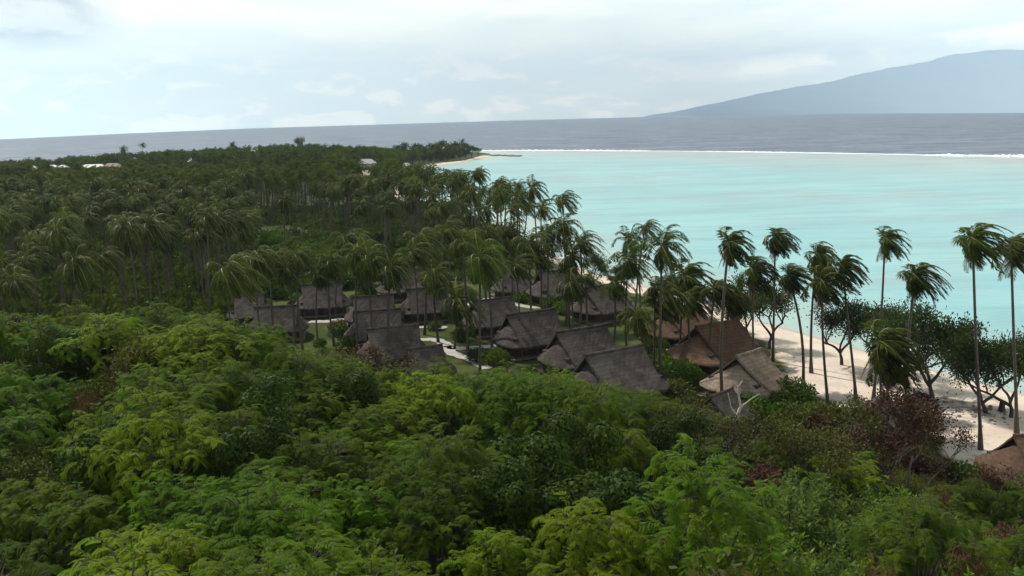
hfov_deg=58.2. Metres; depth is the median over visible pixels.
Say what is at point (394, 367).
hillside tree
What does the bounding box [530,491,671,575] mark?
hillside tree
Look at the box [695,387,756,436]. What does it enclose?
thatched bungalow
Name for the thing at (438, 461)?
hillside tree
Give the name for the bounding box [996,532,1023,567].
hillside tree
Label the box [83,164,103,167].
house
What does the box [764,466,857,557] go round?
hillside tree
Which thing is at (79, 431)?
hillside tree
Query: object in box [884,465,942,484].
slope bush
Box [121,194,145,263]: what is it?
coconut palm
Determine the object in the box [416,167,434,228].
coconut palm
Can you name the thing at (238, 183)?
coconut palm
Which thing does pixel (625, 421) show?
hillside tree
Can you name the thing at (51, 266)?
coconut palm
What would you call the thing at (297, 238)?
garden bush
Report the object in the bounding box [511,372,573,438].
hillside tree
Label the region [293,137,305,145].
ironwood tree
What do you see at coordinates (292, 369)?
hillside tree
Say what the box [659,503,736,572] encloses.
hillside tree
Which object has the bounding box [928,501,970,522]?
hillside tree
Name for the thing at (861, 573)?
hillside tree
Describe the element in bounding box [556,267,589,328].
coconut palm
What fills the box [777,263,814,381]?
coconut palm
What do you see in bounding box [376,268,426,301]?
thatched bungalow
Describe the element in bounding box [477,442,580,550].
hillside tree
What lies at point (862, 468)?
hillside tree
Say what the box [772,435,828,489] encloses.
hillside tree
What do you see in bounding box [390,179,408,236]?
coconut palm
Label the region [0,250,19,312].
coconut palm
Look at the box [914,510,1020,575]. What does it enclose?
hillside tree
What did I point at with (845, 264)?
coconut palm
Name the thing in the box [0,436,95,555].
hillside tree
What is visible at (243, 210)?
coconut palm
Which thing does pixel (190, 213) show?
coconut palm
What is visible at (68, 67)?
sky
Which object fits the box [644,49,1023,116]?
mountain
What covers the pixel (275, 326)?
hillside tree
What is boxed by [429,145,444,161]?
tree
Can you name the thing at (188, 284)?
garden bush
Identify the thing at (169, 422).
hillside tree
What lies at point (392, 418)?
hillside tree
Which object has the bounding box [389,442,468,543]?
hillside tree
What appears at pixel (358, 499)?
hillside tree
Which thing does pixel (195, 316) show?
hillside tree
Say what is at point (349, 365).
hillside tree
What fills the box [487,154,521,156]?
rock bar
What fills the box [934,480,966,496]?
slope bush
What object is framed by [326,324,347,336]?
garden bush
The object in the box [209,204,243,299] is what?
coconut palm
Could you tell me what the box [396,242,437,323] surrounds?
coconut palm
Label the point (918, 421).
hillside tree
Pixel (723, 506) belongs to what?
hillside tree
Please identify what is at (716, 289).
coconut palm
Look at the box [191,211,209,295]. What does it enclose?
coconut palm
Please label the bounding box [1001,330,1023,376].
beach tree
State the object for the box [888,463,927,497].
hillside tree
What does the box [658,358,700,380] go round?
garden bush
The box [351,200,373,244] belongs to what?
coconut palm
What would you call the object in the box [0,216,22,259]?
coconut palm
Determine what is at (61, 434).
hillside tree
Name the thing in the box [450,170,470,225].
coconut palm
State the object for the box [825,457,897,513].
hillside tree
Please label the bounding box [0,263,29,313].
coconut palm
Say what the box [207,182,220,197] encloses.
coconut palm
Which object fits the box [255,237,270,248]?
garden bush
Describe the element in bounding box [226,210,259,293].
coconut palm
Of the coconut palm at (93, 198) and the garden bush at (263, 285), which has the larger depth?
the coconut palm at (93, 198)
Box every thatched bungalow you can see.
[226,293,268,326]
[249,304,308,341]
[294,282,351,318]
[344,293,403,327]
[344,307,404,350]
[356,324,426,369]
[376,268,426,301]
[396,343,456,382]
[399,285,451,324]
[461,296,517,338]
[489,307,563,361]
[490,268,532,300]
[526,269,584,307]
[534,323,616,378]
[570,283,636,324]
[570,343,671,402]
[638,305,709,347]
[666,318,774,377]
[695,347,796,403]
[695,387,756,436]
[974,433,1023,496]
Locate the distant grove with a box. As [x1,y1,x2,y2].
[0,142,527,369]
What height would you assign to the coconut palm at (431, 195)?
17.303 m
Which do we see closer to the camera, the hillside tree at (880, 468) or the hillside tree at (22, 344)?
the hillside tree at (22, 344)
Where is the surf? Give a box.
[17,149,1023,161]
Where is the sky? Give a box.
[0,0,1023,138]
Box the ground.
[4,152,1023,575]
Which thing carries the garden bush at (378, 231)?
on the ground
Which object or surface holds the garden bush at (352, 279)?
on the ground
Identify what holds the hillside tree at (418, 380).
on the ground
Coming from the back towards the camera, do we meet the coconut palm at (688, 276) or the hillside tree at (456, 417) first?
the coconut palm at (688, 276)
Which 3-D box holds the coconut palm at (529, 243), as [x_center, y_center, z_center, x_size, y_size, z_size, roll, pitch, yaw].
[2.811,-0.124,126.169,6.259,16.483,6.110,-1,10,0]
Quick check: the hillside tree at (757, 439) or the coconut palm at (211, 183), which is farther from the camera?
the coconut palm at (211, 183)
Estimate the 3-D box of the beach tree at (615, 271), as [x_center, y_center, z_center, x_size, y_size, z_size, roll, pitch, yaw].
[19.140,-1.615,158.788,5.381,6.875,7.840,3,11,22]
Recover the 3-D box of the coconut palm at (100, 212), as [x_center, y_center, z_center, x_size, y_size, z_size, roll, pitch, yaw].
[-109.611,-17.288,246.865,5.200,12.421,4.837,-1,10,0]
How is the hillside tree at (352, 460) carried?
on the ground
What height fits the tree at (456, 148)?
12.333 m
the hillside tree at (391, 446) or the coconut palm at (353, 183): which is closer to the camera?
the hillside tree at (391, 446)
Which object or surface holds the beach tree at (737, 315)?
on the ground
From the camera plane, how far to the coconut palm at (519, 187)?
230.10 m
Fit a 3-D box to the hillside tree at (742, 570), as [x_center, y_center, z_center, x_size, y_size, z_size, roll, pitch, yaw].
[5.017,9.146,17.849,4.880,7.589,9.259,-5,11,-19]
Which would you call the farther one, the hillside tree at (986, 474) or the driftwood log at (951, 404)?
the driftwood log at (951, 404)
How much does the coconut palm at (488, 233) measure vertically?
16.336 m
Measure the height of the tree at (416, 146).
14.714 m
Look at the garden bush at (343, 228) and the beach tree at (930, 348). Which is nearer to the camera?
the beach tree at (930, 348)
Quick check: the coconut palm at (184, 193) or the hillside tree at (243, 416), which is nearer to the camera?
the hillside tree at (243, 416)
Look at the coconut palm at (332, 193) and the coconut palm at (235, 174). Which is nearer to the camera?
the coconut palm at (332, 193)
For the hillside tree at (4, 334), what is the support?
on the ground
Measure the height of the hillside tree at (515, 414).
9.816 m
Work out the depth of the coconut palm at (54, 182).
267.07 m
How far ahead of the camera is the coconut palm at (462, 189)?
217.88 m
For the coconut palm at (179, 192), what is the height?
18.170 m
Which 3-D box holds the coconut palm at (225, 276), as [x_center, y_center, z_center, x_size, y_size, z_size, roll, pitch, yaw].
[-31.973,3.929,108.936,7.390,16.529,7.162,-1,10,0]
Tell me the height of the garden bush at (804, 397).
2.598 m
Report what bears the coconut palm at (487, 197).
on the ground
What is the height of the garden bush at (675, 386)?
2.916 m
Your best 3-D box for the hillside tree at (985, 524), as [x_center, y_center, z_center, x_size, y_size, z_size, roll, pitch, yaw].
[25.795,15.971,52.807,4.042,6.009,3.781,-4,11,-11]
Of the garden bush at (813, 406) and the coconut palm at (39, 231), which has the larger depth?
the coconut palm at (39, 231)
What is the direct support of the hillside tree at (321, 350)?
on the ground
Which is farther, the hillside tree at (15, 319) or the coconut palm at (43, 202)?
the coconut palm at (43, 202)
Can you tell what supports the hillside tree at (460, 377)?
on the ground
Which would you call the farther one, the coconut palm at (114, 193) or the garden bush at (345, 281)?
the coconut palm at (114, 193)
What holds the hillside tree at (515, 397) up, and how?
on the ground
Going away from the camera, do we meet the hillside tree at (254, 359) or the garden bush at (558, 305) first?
the hillside tree at (254, 359)
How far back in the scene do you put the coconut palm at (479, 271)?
106.84 m
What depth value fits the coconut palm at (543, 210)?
149.24 m
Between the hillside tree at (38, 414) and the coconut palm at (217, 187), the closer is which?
the hillside tree at (38, 414)
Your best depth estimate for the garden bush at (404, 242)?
216.60 m
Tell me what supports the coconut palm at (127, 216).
on the ground
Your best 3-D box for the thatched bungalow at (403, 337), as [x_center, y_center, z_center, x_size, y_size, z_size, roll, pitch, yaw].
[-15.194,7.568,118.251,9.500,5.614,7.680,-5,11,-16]
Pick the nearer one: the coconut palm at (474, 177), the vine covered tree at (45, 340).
the vine covered tree at (45, 340)
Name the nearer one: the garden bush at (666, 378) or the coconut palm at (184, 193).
the garden bush at (666, 378)
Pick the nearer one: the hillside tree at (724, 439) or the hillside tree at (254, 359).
the hillside tree at (254, 359)
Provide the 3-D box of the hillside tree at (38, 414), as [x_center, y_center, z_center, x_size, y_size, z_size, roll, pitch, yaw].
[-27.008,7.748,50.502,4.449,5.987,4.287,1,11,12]
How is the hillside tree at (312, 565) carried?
on the ground
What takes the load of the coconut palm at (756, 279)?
on the ground
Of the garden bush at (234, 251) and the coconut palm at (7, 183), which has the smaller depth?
the garden bush at (234, 251)
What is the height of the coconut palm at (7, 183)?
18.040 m
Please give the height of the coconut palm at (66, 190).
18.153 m
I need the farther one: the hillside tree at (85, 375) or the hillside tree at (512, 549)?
the hillside tree at (85, 375)
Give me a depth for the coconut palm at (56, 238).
126.58 m
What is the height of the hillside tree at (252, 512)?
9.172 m
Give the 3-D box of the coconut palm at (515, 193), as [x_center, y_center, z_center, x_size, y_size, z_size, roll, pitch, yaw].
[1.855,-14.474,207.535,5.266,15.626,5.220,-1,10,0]
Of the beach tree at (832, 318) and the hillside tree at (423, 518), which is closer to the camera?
the hillside tree at (423, 518)
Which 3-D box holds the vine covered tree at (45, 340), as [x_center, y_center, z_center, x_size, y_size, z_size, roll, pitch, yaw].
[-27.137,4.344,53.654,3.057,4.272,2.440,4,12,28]
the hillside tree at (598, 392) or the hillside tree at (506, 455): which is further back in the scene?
the hillside tree at (598, 392)
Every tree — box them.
[0,310,41,374]
[0,311,29,369]
[0,313,49,386]
[0,315,99,429]
[0,345,31,362]
[0,362,34,419]
[0,364,71,476]
[0,379,56,441]
[0,402,58,538]
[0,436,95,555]
[0,477,97,575]
[0,480,26,573]
[0,538,92,575]
[2,318,58,386]
[15,325,63,399]
[18,477,156,575]
[25,156,42,162]
[32,309,94,363]
[37,403,148,491]
[41,377,122,445]
[47,312,175,431]
[51,387,121,466]
[52,407,166,563]
[54,320,153,406]
[56,299,106,332]
[58,328,199,415]
[58,529,180,575]
[60,348,125,401]
[60,376,229,566]
[70,522,244,575]
[76,317,137,383]
[95,359,240,516]
[104,306,163,401]
[110,298,211,380]
[114,471,246,575]
[133,313,262,410]
[134,307,239,408]
[150,399,217,488]
[161,302,228,327]
[161,465,345,575]
[163,403,305,537]
[164,548,261,575]
[173,357,294,478]
[179,348,254,428]
[180,543,371,575]
[183,314,286,412]
[187,519,363,575]
[200,324,281,391]
[203,416,298,530]
[208,452,359,573]
[224,330,300,379]
[224,372,298,472]
[236,317,293,366]
[241,323,289,371]
[245,345,324,426]
[251,340,356,470]
[265,427,400,568]
[276,372,352,473]
[277,371,324,454]
[282,354,365,431]
[292,343,356,377]
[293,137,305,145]
[297,400,399,504]
[298,466,355,537]
[302,356,397,455]
[305,473,427,575]
[309,345,356,368]
[315,369,382,455]
[318,531,413,575]
[320,452,419,564]
[325,358,380,424]
[332,547,438,575]
[341,343,398,399]
[346,397,444,491]
[357,360,397,411]
[358,364,420,447]
[366,433,439,507]
[367,422,534,575]
[369,461,496,575]
[377,370,477,474]
[380,353,413,418]
[380,356,468,449]
[382,350,425,418]
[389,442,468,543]
[392,141,409,150]
[394,375,473,431]
[404,147,423,163]
[409,143,423,148]
[418,142,436,150]
[418,148,435,162]
[418,377,488,444]
[420,356,472,430]
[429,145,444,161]
[433,140,448,147]
[433,144,453,159]
[436,527,552,575]
[437,374,524,464]
[444,141,460,153]
[445,461,541,564]
[452,145,465,158]
[457,366,535,442]
[458,141,474,157]
[461,410,522,461]
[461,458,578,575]
[464,371,535,445]
[465,145,477,156]
[467,360,537,429]
[471,369,507,420]
[473,370,518,410]
[474,360,580,456]
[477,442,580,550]
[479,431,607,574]
[488,368,583,484]
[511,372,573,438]
[513,367,572,436]
[518,367,541,380]
[522,377,645,502]
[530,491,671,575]
[533,410,629,481]
[539,408,627,547]
[560,372,592,434]
[561,370,578,380]
[561,505,651,574]
[567,382,618,440]
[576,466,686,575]
[579,427,681,510]
[581,391,645,475]
[582,251,613,285]
[584,384,642,439]
[590,433,812,575]
[599,384,682,490]
[604,383,621,393]
[609,260,625,287]
[611,385,646,431]
[626,390,664,423]
[626,423,661,473]
[638,476,725,575]
[642,408,714,524]
[644,394,724,442]
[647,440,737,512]
[649,435,744,533]
[653,419,724,448]
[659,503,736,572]
[662,273,679,290]
[668,546,773,575]
[691,412,761,458]
[701,520,778,574]
[703,493,745,533]
[705,455,784,517]
[706,436,749,462]
[707,417,740,448]
[708,412,749,457]
[712,416,780,483]
[712,522,815,575]
[713,267,767,334]
[727,380,759,419]
[727,464,789,521]
[728,475,844,572]
[731,444,781,506]
[733,401,835,510]
[733,433,772,451]
[738,280,806,348]
[740,425,829,507]
[759,415,864,531]
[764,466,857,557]
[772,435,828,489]
[788,538,862,575]
[793,440,876,492]
[794,448,894,529]
[800,296,875,364]
[806,520,898,575]
[807,515,905,568]
[815,555,900,575]
[820,389,889,489]
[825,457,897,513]
[828,426,902,490]
[831,484,908,544]
[840,298,918,347]
[840,455,890,489]
[845,492,1017,575]
[845,499,924,575]
[846,296,988,396]
[846,471,899,483]
[849,396,939,488]
[857,446,879,474]
[862,384,958,484]
[863,300,949,375]
[872,483,963,567]
[886,390,946,488]
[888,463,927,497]
[888,473,918,499]
[896,526,995,575]
[908,472,949,504]
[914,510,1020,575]
[918,415,982,486]
[919,472,937,492]
[927,477,1012,563]
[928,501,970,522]
[930,536,993,575]
[934,322,1023,413]
[936,325,1023,417]
[939,517,996,575]
[952,477,1006,533]
[964,461,1023,522]
[965,481,995,495]
[968,474,1023,575]
[982,506,1023,562]
[988,523,1023,575]
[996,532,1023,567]
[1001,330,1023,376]
[1006,567,1022,575]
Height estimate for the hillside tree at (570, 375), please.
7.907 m
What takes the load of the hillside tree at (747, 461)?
on the ground
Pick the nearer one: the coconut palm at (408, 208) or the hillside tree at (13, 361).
the hillside tree at (13, 361)
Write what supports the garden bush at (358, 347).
on the ground
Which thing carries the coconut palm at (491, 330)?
on the ground
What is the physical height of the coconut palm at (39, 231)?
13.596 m
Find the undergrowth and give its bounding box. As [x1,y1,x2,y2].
[0,387,1005,575]
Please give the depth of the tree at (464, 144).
767.99 m
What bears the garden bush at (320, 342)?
on the ground
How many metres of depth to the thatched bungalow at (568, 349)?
110.60 m
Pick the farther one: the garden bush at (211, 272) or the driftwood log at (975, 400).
the garden bush at (211, 272)
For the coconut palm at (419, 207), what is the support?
on the ground
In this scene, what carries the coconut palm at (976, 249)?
on the ground
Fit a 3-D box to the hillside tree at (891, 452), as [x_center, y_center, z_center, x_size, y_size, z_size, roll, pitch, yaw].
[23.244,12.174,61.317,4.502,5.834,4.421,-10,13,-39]
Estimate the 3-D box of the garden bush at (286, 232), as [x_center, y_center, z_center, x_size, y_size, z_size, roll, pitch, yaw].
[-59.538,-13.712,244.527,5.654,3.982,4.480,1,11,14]
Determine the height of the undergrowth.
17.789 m
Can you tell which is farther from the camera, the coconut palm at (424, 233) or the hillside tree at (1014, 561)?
the coconut palm at (424, 233)
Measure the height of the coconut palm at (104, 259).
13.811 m
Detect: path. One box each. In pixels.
[308,318,342,322]
[419,325,447,328]
[420,338,495,349]
[443,345,492,368]
[467,298,539,307]
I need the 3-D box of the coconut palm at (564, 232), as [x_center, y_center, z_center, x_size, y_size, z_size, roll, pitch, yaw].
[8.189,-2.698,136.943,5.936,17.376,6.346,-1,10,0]
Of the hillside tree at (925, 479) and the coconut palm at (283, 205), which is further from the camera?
the coconut palm at (283, 205)
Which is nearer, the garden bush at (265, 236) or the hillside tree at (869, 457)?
the hillside tree at (869, 457)
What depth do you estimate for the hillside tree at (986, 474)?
61.54 m
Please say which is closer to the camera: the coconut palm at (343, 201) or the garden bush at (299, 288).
the garden bush at (299, 288)
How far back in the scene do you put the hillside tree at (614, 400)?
61.50 m
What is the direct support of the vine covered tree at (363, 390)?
on the ground
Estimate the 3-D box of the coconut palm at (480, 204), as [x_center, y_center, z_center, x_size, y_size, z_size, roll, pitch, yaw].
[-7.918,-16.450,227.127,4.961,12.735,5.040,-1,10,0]
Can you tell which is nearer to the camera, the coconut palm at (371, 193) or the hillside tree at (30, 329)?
the hillside tree at (30, 329)
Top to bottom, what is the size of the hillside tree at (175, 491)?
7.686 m
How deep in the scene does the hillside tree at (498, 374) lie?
70.16 m
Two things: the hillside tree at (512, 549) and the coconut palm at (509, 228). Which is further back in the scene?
the coconut palm at (509, 228)
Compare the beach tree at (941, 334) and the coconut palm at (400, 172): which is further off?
the coconut palm at (400, 172)
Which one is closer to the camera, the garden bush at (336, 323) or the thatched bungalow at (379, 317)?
the thatched bungalow at (379, 317)
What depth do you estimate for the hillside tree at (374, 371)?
64.71 m
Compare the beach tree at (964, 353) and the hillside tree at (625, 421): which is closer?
the hillside tree at (625, 421)
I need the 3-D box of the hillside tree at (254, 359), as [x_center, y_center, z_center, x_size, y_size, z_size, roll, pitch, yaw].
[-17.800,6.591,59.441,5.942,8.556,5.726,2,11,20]
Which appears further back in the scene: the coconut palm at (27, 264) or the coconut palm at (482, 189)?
the coconut palm at (482, 189)
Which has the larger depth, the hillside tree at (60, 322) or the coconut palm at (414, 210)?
the coconut palm at (414, 210)
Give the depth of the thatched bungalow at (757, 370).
98.72 m
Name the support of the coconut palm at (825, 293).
on the ground
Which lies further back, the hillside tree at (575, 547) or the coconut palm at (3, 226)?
the coconut palm at (3, 226)
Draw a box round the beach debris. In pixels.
[934,391,1020,426]
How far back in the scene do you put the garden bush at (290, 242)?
216.92 m
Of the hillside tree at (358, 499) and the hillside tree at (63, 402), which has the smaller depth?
the hillside tree at (358, 499)
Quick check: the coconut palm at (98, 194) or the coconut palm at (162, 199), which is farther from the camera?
the coconut palm at (98, 194)
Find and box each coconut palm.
[0,177,22,194]
[0,184,6,200]
[0,205,10,272]
[0,205,13,305]
[0,213,34,265]
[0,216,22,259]
[0,249,9,276]
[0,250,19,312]
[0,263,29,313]
[0,266,37,315]
[0,269,42,314]
[1,191,15,252]
[1,202,31,263]
[1,220,22,258]
[3,192,27,247]
[6,195,37,272]
[8,181,23,194]
[10,249,46,317]
[11,243,49,314]
[13,189,39,228]
[14,229,51,313]
[17,176,39,223]
[19,246,57,309]
[20,178,38,194]
[23,229,49,293]
[24,193,40,228]
[25,224,50,245]
[26,206,47,250]
[26,218,45,229]
[33,188,58,261]
[37,217,79,321]
[41,182,57,226]
[43,178,65,199]
[46,194,65,277]
[47,206,82,313]
[50,209,79,298]
[53,193,88,218]
[53,214,86,306]
[54,180,77,198]
[54,234,88,323]
[54,243,106,322]
[70,185,85,196]
[72,190,92,236]
[72,225,93,288]
[74,193,88,253]
[79,209,101,260]
[81,202,102,259]
[85,177,106,233]
[85,246,128,315]
[87,187,101,227]
[88,197,98,233]
[91,176,105,232]
[93,190,116,248]
[93,202,111,236]
[96,199,118,246]
[98,185,120,249]
[100,177,120,245]
[103,214,136,289]
[104,194,128,214]
[105,212,142,314]
[105,221,123,293]
[107,199,127,266]
[107,212,134,270]
[107,215,151,312]
[108,229,145,304]
[118,178,133,199]
[119,145,129,154]
[121,184,138,259]
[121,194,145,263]
[122,176,138,195]
[129,180,151,213]
[129,193,155,267]
[129,209,152,286]
[132,183,161,257]
[135,213,175,314]
[136,222,155,283]
[137,220,175,305]
[144,204,175,290]
[150,188,167,205]
[151,218,185,295]
[152,175,170,194]
[152,210,185,284]
[153,193,179,253]
[155,195,179,207]
[163,185,180,246]
[171,179,189,228]
[171,197,201,271]
[175,180,195,261]
[175,187,198,255]
[177,185,200,255]
[180,200,206,291]
[182,229,202,275]
[183,223,224,301]
[189,225,215,270]
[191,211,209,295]
[192,203,204,266]
[192,204,227,313]
[196,196,219,257]
[198,186,210,201]
[203,189,219,201]
[203,252,270,324]
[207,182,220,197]
[208,196,229,267]
[209,179,227,241]
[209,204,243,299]
[211,193,229,203]
[215,197,244,256]
[219,182,241,257]
[223,228,230,261]
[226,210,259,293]
[227,169,242,209]
[229,176,244,190]
[230,207,252,236]
[231,196,251,242]
[233,222,260,275]
[237,189,259,209]
[238,169,256,193]
[241,245,283,328]
[242,209,268,255]
[262,245,294,342]
[271,189,299,262]
[273,257,305,349]
[283,246,318,354]
[303,262,336,338]
[314,244,350,346]
[318,183,331,236]
[325,182,342,231]
[325,184,343,236]
[327,228,374,316]
[328,180,340,231]
[335,231,388,344]
[337,170,358,229]
[338,181,350,226]
[339,184,353,227]
[346,174,366,233]
[346,187,369,206]
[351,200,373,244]
[352,238,390,326]
[353,194,375,232]
[355,186,379,227]
[361,179,381,228]
[365,174,381,227]
[372,245,421,343]
[375,187,397,242]
[376,166,398,230]
[376,200,399,257]
[377,173,396,239]
[377,185,400,250]
[379,170,386,228]
[379,172,396,233]
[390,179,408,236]
[392,168,408,218]
[396,180,408,233]
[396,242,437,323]
[398,176,411,224]
[398,195,422,229]
[401,176,421,241]
[401,195,423,248]
[402,227,446,334]
[403,175,426,236]
[405,180,426,256]
[409,181,427,233]
[415,259,456,342]
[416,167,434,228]
[418,184,444,243]
[420,207,437,265]
[423,175,442,225]
[427,177,453,243]
[427,196,458,268]
[433,215,464,309]
[438,275,486,348]
[442,175,462,219]
[442,198,460,219]
[444,228,486,352]
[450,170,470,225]
[452,168,467,234]
[453,198,473,228]
[457,203,481,228]
[457,230,514,373]
[458,184,478,228]
[460,181,484,229]
[466,167,490,246]
[471,195,486,236]
[472,254,511,354]
[474,220,502,298]
[475,166,490,230]
[475,185,492,202]
[477,200,498,256]
[481,188,492,222]
[488,184,513,251]
[489,176,513,244]
[490,199,506,237]
[490,224,524,296]
[496,216,526,298]
[498,200,531,260]
[501,179,519,243]
[502,253,543,320]
[508,193,534,254]
[509,226,553,310]
[510,189,528,241]
[512,179,525,211]
[520,174,548,277]
[521,201,537,249]
[528,241,562,308]
[532,198,559,292]
[537,222,569,308]
[547,212,585,325]
[551,190,581,218]
[553,243,599,328]
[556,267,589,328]
[563,230,609,327]
[577,270,602,325]
[599,264,638,342]
[607,240,655,345]
[611,225,646,308]
[616,296,664,348]
[631,219,664,306]
[637,275,675,367]
[639,224,692,374]
[649,284,692,372]
[673,258,715,341]
[682,285,716,342]
[697,277,742,348]
[715,226,756,391]
[720,287,757,319]
[736,256,781,349]
[762,227,801,361]
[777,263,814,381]
[800,265,862,404]
[803,241,840,372]
[825,254,872,400]
[860,319,924,396]
[865,345,930,396]
[871,225,912,399]
[896,262,953,397]
[950,222,1020,450]
[991,233,1023,432]
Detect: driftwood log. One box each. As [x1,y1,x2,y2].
[932,388,964,399]
[937,395,976,402]
[939,399,967,406]
[949,401,982,409]
[964,394,976,403]
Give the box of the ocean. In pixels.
[0,113,1023,161]
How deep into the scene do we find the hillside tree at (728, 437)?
68.67 m
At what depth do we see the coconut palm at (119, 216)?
187.37 m
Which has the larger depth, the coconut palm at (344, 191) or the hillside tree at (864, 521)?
the coconut palm at (344, 191)
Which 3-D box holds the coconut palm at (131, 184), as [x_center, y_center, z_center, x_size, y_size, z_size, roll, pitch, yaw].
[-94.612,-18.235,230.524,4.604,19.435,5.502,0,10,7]
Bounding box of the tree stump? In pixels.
[997,402,1004,411]
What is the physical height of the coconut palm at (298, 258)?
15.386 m
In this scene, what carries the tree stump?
on the ground
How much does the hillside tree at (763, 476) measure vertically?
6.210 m
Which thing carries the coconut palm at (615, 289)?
on the ground
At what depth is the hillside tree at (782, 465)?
57.08 m
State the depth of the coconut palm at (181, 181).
262.63 m
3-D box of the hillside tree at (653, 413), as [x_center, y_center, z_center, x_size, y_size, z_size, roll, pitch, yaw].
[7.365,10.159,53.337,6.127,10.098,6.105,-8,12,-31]
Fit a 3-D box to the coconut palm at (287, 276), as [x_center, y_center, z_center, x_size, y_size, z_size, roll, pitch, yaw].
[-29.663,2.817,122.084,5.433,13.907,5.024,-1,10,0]
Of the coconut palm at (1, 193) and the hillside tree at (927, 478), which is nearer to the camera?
the hillside tree at (927, 478)
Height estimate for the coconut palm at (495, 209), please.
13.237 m
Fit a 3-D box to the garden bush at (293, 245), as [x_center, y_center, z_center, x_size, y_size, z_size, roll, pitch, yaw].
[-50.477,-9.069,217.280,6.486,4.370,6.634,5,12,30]
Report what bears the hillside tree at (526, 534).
on the ground
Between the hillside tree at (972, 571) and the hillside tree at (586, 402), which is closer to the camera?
the hillside tree at (972, 571)
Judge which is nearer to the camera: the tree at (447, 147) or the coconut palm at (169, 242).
the coconut palm at (169, 242)
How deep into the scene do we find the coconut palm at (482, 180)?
236.80 m
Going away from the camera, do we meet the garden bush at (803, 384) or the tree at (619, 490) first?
the tree at (619, 490)
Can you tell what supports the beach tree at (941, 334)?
on the ground
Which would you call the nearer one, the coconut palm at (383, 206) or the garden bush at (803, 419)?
the garden bush at (803, 419)
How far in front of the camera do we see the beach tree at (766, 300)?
120.55 m
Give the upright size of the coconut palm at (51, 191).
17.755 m
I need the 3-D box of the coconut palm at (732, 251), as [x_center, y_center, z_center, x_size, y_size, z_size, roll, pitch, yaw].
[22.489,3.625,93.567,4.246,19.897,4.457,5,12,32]
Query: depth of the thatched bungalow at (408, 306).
142.89 m
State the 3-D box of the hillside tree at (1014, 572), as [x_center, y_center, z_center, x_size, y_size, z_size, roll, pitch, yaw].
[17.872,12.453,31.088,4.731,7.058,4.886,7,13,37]
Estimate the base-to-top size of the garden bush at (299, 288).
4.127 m
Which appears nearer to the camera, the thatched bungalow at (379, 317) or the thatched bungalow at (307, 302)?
the thatched bungalow at (379, 317)
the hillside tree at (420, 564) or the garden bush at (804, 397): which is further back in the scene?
the garden bush at (804, 397)
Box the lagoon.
[189,151,1023,392]
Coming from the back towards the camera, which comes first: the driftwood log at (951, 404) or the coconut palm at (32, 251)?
the coconut palm at (32, 251)
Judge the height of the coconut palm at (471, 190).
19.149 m
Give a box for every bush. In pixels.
[176,270,218,291]
[198,267,227,278]
[214,256,230,263]
[224,246,242,256]
[240,243,261,252]
[253,267,293,282]
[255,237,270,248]
[256,232,270,239]
[258,229,277,235]
[258,280,285,296]
[267,232,287,244]
[268,234,292,246]
[272,227,289,234]
[273,288,289,298]
[274,244,295,252]
[277,238,300,245]
[280,241,300,246]
[281,230,296,236]
[282,235,305,242]
[284,277,311,293]
[286,228,304,236]
[289,241,302,249]
[289,292,301,299]
[290,261,314,280]
[303,255,325,270]
[312,337,326,348]
[325,267,351,289]
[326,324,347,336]
[327,318,349,333]
[334,335,365,351]
[338,226,352,231]
[339,272,360,288]
[347,342,364,358]
[357,283,376,295]
[359,270,380,284]
[372,229,385,239]
[372,242,395,251]
[388,236,409,247]
[426,320,443,330]
[449,326,474,341]
[455,271,466,279]
[463,347,486,362]
[476,346,509,366]
[511,290,527,302]
[526,295,537,304]
[539,295,562,308]
[551,300,570,314]
[644,336,670,354]
[648,349,674,364]
[655,356,687,373]
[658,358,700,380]
[658,369,676,391]
[660,377,697,402]
[673,365,706,389]
[692,390,717,409]
[737,391,774,418]
[757,388,795,410]
[765,399,810,422]
[769,404,819,433]
[770,376,800,400]
[781,408,834,436]
[788,376,819,396]
[792,388,818,408]
[795,411,847,441]
[797,400,833,414]
[816,400,853,417]
[825,425,864,450]
[830,408,852,423]
[840,391,908,441]
[847,421,864,441]
[857,428,912,456]
[857,441,903,475]
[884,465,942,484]
[887,427,923,449]
[889,444,927,473]
[894,387,939,413]
[906,445,934,474]
[913,427,947,453]
[913,453,958,484]
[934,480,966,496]
[941,459,976,486]
[962,461,1001,489]
[995,490,1020,516]
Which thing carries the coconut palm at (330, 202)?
on the ground
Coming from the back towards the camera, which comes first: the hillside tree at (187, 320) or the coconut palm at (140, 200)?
the coconut palm at (140, 200)
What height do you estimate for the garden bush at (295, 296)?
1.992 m
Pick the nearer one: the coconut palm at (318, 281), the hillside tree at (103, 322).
the hillside tree at (103, 322)
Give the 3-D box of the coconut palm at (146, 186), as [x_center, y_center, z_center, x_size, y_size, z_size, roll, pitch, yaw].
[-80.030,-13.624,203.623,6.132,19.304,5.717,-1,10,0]
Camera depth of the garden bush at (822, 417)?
85.78 m
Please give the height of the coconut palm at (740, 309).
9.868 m
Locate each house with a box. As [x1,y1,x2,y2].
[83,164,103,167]
[105,163,121,166]
[359,159,376,167]
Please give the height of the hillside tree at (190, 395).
10.009 m
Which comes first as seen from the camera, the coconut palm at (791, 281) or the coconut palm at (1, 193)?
the coconut palm at (791, 281)
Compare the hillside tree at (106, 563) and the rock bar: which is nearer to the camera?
the hillside tree at (106, 563)
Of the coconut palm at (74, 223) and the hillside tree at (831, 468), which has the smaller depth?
the hillside tree at (831, 468)
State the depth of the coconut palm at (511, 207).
163.11 m
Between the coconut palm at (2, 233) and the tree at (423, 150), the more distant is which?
the tree at (423, 150)
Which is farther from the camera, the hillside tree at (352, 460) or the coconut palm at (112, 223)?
the coconut palm at (112, 223)
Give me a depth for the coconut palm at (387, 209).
194.03 m
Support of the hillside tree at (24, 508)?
on the ground

